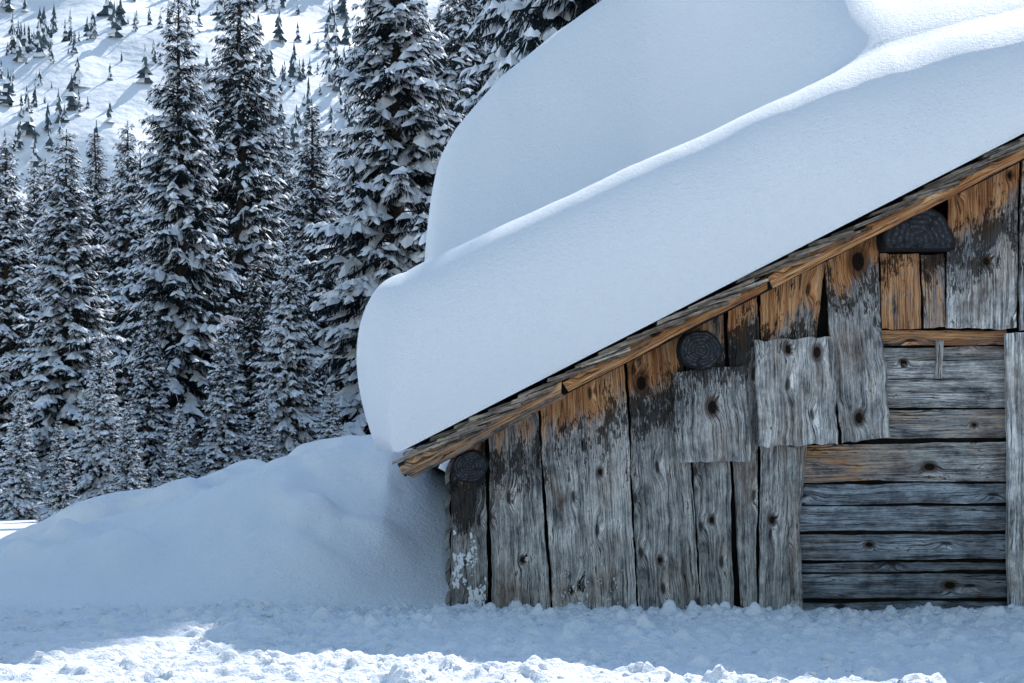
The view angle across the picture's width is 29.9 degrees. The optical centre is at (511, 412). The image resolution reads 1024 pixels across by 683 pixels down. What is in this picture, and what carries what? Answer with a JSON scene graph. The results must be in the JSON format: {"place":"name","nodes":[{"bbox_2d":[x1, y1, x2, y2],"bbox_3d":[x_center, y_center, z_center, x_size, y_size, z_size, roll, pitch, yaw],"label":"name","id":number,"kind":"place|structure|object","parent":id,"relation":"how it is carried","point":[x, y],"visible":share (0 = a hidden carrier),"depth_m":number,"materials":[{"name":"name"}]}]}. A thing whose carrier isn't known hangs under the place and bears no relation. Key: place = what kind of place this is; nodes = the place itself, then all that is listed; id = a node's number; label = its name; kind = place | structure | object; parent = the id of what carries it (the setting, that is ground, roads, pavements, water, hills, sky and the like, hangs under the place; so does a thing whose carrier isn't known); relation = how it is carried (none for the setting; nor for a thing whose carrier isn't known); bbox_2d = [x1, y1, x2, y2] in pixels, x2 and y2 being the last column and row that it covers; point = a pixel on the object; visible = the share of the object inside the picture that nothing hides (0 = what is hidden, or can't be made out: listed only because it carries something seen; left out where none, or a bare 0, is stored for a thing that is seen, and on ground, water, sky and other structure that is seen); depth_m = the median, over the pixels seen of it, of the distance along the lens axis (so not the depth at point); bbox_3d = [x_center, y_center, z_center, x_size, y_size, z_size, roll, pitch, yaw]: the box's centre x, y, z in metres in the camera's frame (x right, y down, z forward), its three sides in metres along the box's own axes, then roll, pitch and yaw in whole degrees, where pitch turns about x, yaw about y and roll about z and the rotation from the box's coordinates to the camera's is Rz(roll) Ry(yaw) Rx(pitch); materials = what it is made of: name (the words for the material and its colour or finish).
{"place":"outdoors","nodes":[
{"label":"outdoors","id":0,"kind":"place"},
{"bbox_2d":[0,0,472,263],"bbox_3d":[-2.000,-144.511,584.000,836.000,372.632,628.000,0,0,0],"label":"mountain slope","id":1,"kind":"structure","parent":0,"point":[124,92],"depth_m":449.49,"materials":[{"name":"white snow"}]},
{"bbox_2d":[0,0,468,226],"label":"distant forest","id":2,"kind":"object","parent":1,"relation":"on","point":[25,43],"visible":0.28,"depth_m":449.92,"materials":[{"name":"white"}]},
{"bbox_2d":[0,435,1023,682],"bbox_3d":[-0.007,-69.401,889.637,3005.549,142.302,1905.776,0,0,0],"label":"snow ground","id":3,"kind":"structure","parent":0,"point":[326,529],"depth_m":11.12,"materials":[{"name":"white snow"}]},
{"bbox_2d":[0,435,10,504],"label":"spruce tree","id":4,"kind":"object","parent":3,"relation":"on","point":[1,450],"visible":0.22,"depth_m":33.02,"materials":[{"name":"green plant"}]},
{"bbox_2d":[0,395,45,519],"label":"spruce tree","id":5,"kind":"object","parent":3,"relation":"on","point":[18,504],"visible":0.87,"depth_m":30.92,"materials":[{"name":"green plant"}]},
{"bbox_2d":[0,138,59,479],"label":"spruce tree","id":6,"kind":"object","parent":3,"relation":"on","point":[13,262],"visible":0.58,"depth_m":42.74,"materials":[{"name":"green plant"}]},
{"bbox_2d":[2,168,71,420],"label":"spruce tree","id":7,"kind":"object","parent":3,"relation":"on","point":[32,212],"visible":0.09,"depth_m":55.78,"materials":[{"name":"green plant"}]},
{"bbox_2d":[25,158,71,350],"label":"spruce tree","id":8,"kind":"object","parent":3,"relation":"on","point":[46,174],"visible":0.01,"depth_m":59.45,"materials":[{"name":"green plant"}]},
{"bbox_2d":[36,421,78,520],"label":"spruce tree","id":9,"kind":"object","parent":3,"relation":"on","point":[62,487],"visible":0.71,"depth_m":29.93,"materials":[{"name":"green plant"}]},
{"bbox_2d":[0,129,131,498],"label":"spruce tree","id":10,"kind":"object","parent":3,"relation":"on","point":[52,366],"visible":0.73,"depth_m":39.74,"materials":[{"name":"green plant"}]},
{"bbox_2d":[66,330,122,503],"bbox_3d":[-7.077,0.403,32.954,1.339,3.658,1.392,0,1,29],"label":"spruce tree","id":11,"kind":"object","parent":3,"relation":"on","point":[98,428],"visible":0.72,"depth_m":32.83,"materials":[{"name":"green plant"}]},
{"bbox_2d":[72,128,132,368],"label":"spruce tree","id":12,"kind":"object","parent":3,"relation":"on","point":[97,212],"visible":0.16,"depth_m":59.90,"materials":[{"name":"green plant"}]},
{"bbox_2d":[105,175,146,261],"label":"spruce tree","id":13,"kind":"object","parent":3,"relation":"on","point":[116,215],"depth_m":68.57,"materials":[{"name":"green plant"}]},
{"bbox_2d":[105,401,148,492],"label":"spruce tree","id":14,"kind":"object","parent":3,"relation":"on","point":[127,472],"visible":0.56,"depth_m":31.42,"materials":[{"name":"green plant"}]},
{"bbox_2d":[81,121,175,425],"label":"spruce tree","id":15,"kind":"object","parent":3,"relation":"on","point":[124,237],"visible":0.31,"depth_m":55.77,"materials":[{"name":"green plant"}]},
{"bbox_2d":[117,302,182,488],"bbox_3d":[-6.803,0.050,35.989,1.461,4.337,1.449,0,0,-12],"label":"spruce tree","id":16,"kind":"object","parent":3,"relation":"on","point":[149,382],"visible":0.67,"depth_m":35.86,"materials":[{"name":"green plant"}]},
{"bbox_2d":[132,204,176,342],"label":"spruce tree","id":17,"kind":"object","parent":3,"relation":"on","point":[174,335],"depth_m":68.33,"materials":[{"name":"green plant"}]},
{"bbox_2d":[154,401,200,482],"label":"spruce tree","id":18,"kind":"object","parent":3,"relation":"on","point":[176,456],"visible":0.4,"depth_m":30.93,"materials":[{"name":"green plant"}]},
{"bbox_2d":[172,243,195,342],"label":"spruce tree","id":19,"kind":"object","parent":3,"relation":"on","point":[190,289],"depth_m":67.49,"materials":[{"name":"green plant"}]},
{"bbox_2d":[106,0,262,478],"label":"spruce tree","id":20,"kind":"object","parent":3,"relation":"on","point":[190,318],"visible":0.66,"depth_m":37.63,"materials":[{"name":"green plant"}]},
{"bbox_2d":[191,322,255,477],"bbox_3d":[-4.744,0.299,31.491,1.400,3.649,1.398,0,0,14],"label":"spruce tree","id":21,"kind":"object","parent":3,"relation":"on","point":[213,451],"visible":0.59,"depth_m":31.37,"materials":[{"name":"green plant"}]},
{"bbox_2d":[158,0,328,447],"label":"spruce tree","id":22,"kind":"object","parent":3,"relation":"on","point":[249,222],"visible":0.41,"depth_m":41.73,"materials":[{"name":"green plant"}]},
{"bbox_2d":[226,250,279,459],"bbox_3d":[-4.997,-0.504,38.030,1.886,5.443,1.913,0,0,35],"label":"spruce tree","id":23,"kind":"object","parent":3,"relation":"on","point":[254,324],"visible":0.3,"depth_m":37.88,"materials":[{"name":"green plant"}]},
{"bbox_2d":[249,390,282,462],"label":"spruce tree","id":24,"kind":"object","parent":3,"relation":"on","point":[263,448],"visible":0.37,"depth_m":30.97,"materials":[{"name":"green plant"}]},
{"bbox_2d":[260,119,307,291],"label":"spruce tree","id":25,"kind":"object","parent":3,"relation":"on","point":[283,167],"visible":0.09,"depth_m":62.04,"materials":[{"name":"green plant"}]},
{"bbox_2d":[243,234,325,458],"bbox_3d":[-3.971,-0.395,34.022,1.955,5.621,2.033,-1,1,11],"label":"spruce tree","id":26,"kind":"object","parent":3,"relation":"on","point":[295,418],"visible":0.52,"depth_m":33.83,"materials":[{"name":"green plant"}]},
{"bbox_2d":[278,99,351,406],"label":"spruce tree","id":27,"kind":"object","parent":3,"relation":"on","point":[318,192],"visible":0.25,"depth_m":49.88,"materials":[{"name":"green plant"}]},
{"bbox_2d":[314,383,346,439],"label":"spruce tree","id":28,"kind":"object","parent":3,"relation":"on","point":[331,415],"visible":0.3,"depth_m":31.93,"materials":[{"name":"green plant"}]},
{"bbox_2d":[317,276,357,429],"bbox_3d":[-3.229,-0.325,36.985,1.718,5.169,1.718,0,0,8],"label":"spruce tree","id":29,"kind":"object","parent":3,"relation":"on","point":[343,353],"visible":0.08,"depth_m":36.87,"materials":[{"name":"green plant"}]},
{"bbox_2d":[327,155,380,304],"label":"spruce tree","id":30,"kind":"object","parent":3,"relation":"on","point":[343,211],"visible":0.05,"depth_m":57.77,"materials":[{"name":"green plant"}]},
{"bbox_2d":[283,0,474,448],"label":"spruce tree","id":31,"kind":"object","parent":3,"relation":"on","point":[384,179],"visible":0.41,"depth_m":35.45,"materials":[{"name":"green plant"}]},
{"bbox_2d":[407,0,492,212],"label":"spruce tree","id":32,"kind":"object","parent":3,"relation":"on","point":[472,51],"visible":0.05,"depth_m":46.70,"materials":[{"name":"green plant"}]},
{"bbox_2d":[446,0,491,101],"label":"spruce tree","id":33,"kind":"object","parent":3,"relation":"on","point":[474,14],"depth_m":51.49,"materials":[{"name":"green plant"}]},
{"bbox_2d":[418,10,520,447],"bbox_3d":[1.627,-8.324,30.727,6.286,23.626,6.291,0,0,-39],"label":"spruce tree","id":34,"kind":"object","parent":3,"relation":"on","point":[478,25],"visible":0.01,"depth_m":30.58,"materials":[{"name":"green plant"}]},
{"bbox_2d":[428,0,525,468],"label":"spruce tree","id":35,"kind":"object","parent":3,"relation":"on","point":[492,71],"depth_m":28.72,"materials":[{"name":"green plant"}]},
{"bbox_2d":[476,1,507,95],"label":"spruce tree","id":36,"kind":"object","parent":3,"relation":"on","point":[491,40],"visible":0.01,"depth_m":49.96,"materials":[{"name":"green plant"}]},
{"bbox_2d":[481,18,523,419],"bbox_3d":[2.153,-7.702,27.965,5.872,22.027,5.877,0,0,-8],"label":"spruce tree","id":37,"kind":"object","parent":3,"relation":"on","point":[510,32],"depth_m":27.14,"materials":[{"name":"green plant"}]},
{"bbox_2d":[411,0,600,470],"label":"spruce tree","id":38,"kind":"object","parent":3,"relation":"on","point":[532,20],"visible":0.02,"depth_m":24.63,"materials":[{"name":"green plant"}]},
{"bbox_2d":[0,601,1023,682],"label":"snow clumps","id":39,"kind":"object","parent":3,"relation":"on","point":[830,656],"visible":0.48,"depth_m":10.70,"materials":[{"name":"white snow"}]},
{"bbox_2d":[526,0,575,34],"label":"spruce tree","id":40,"kind":"object","parent":3,"relation":"on","point":[554,24],"depth_m":25.56,"materials":[{"name":"green plant"}]},
{"bbox_2d":[357,0,1023,610],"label":"wooden barn","id":41,"kind":"structure","parent":3,"relation":"on","point":[703,302],"depth_m":11.98,"materials":[{"name":"brown wood"}]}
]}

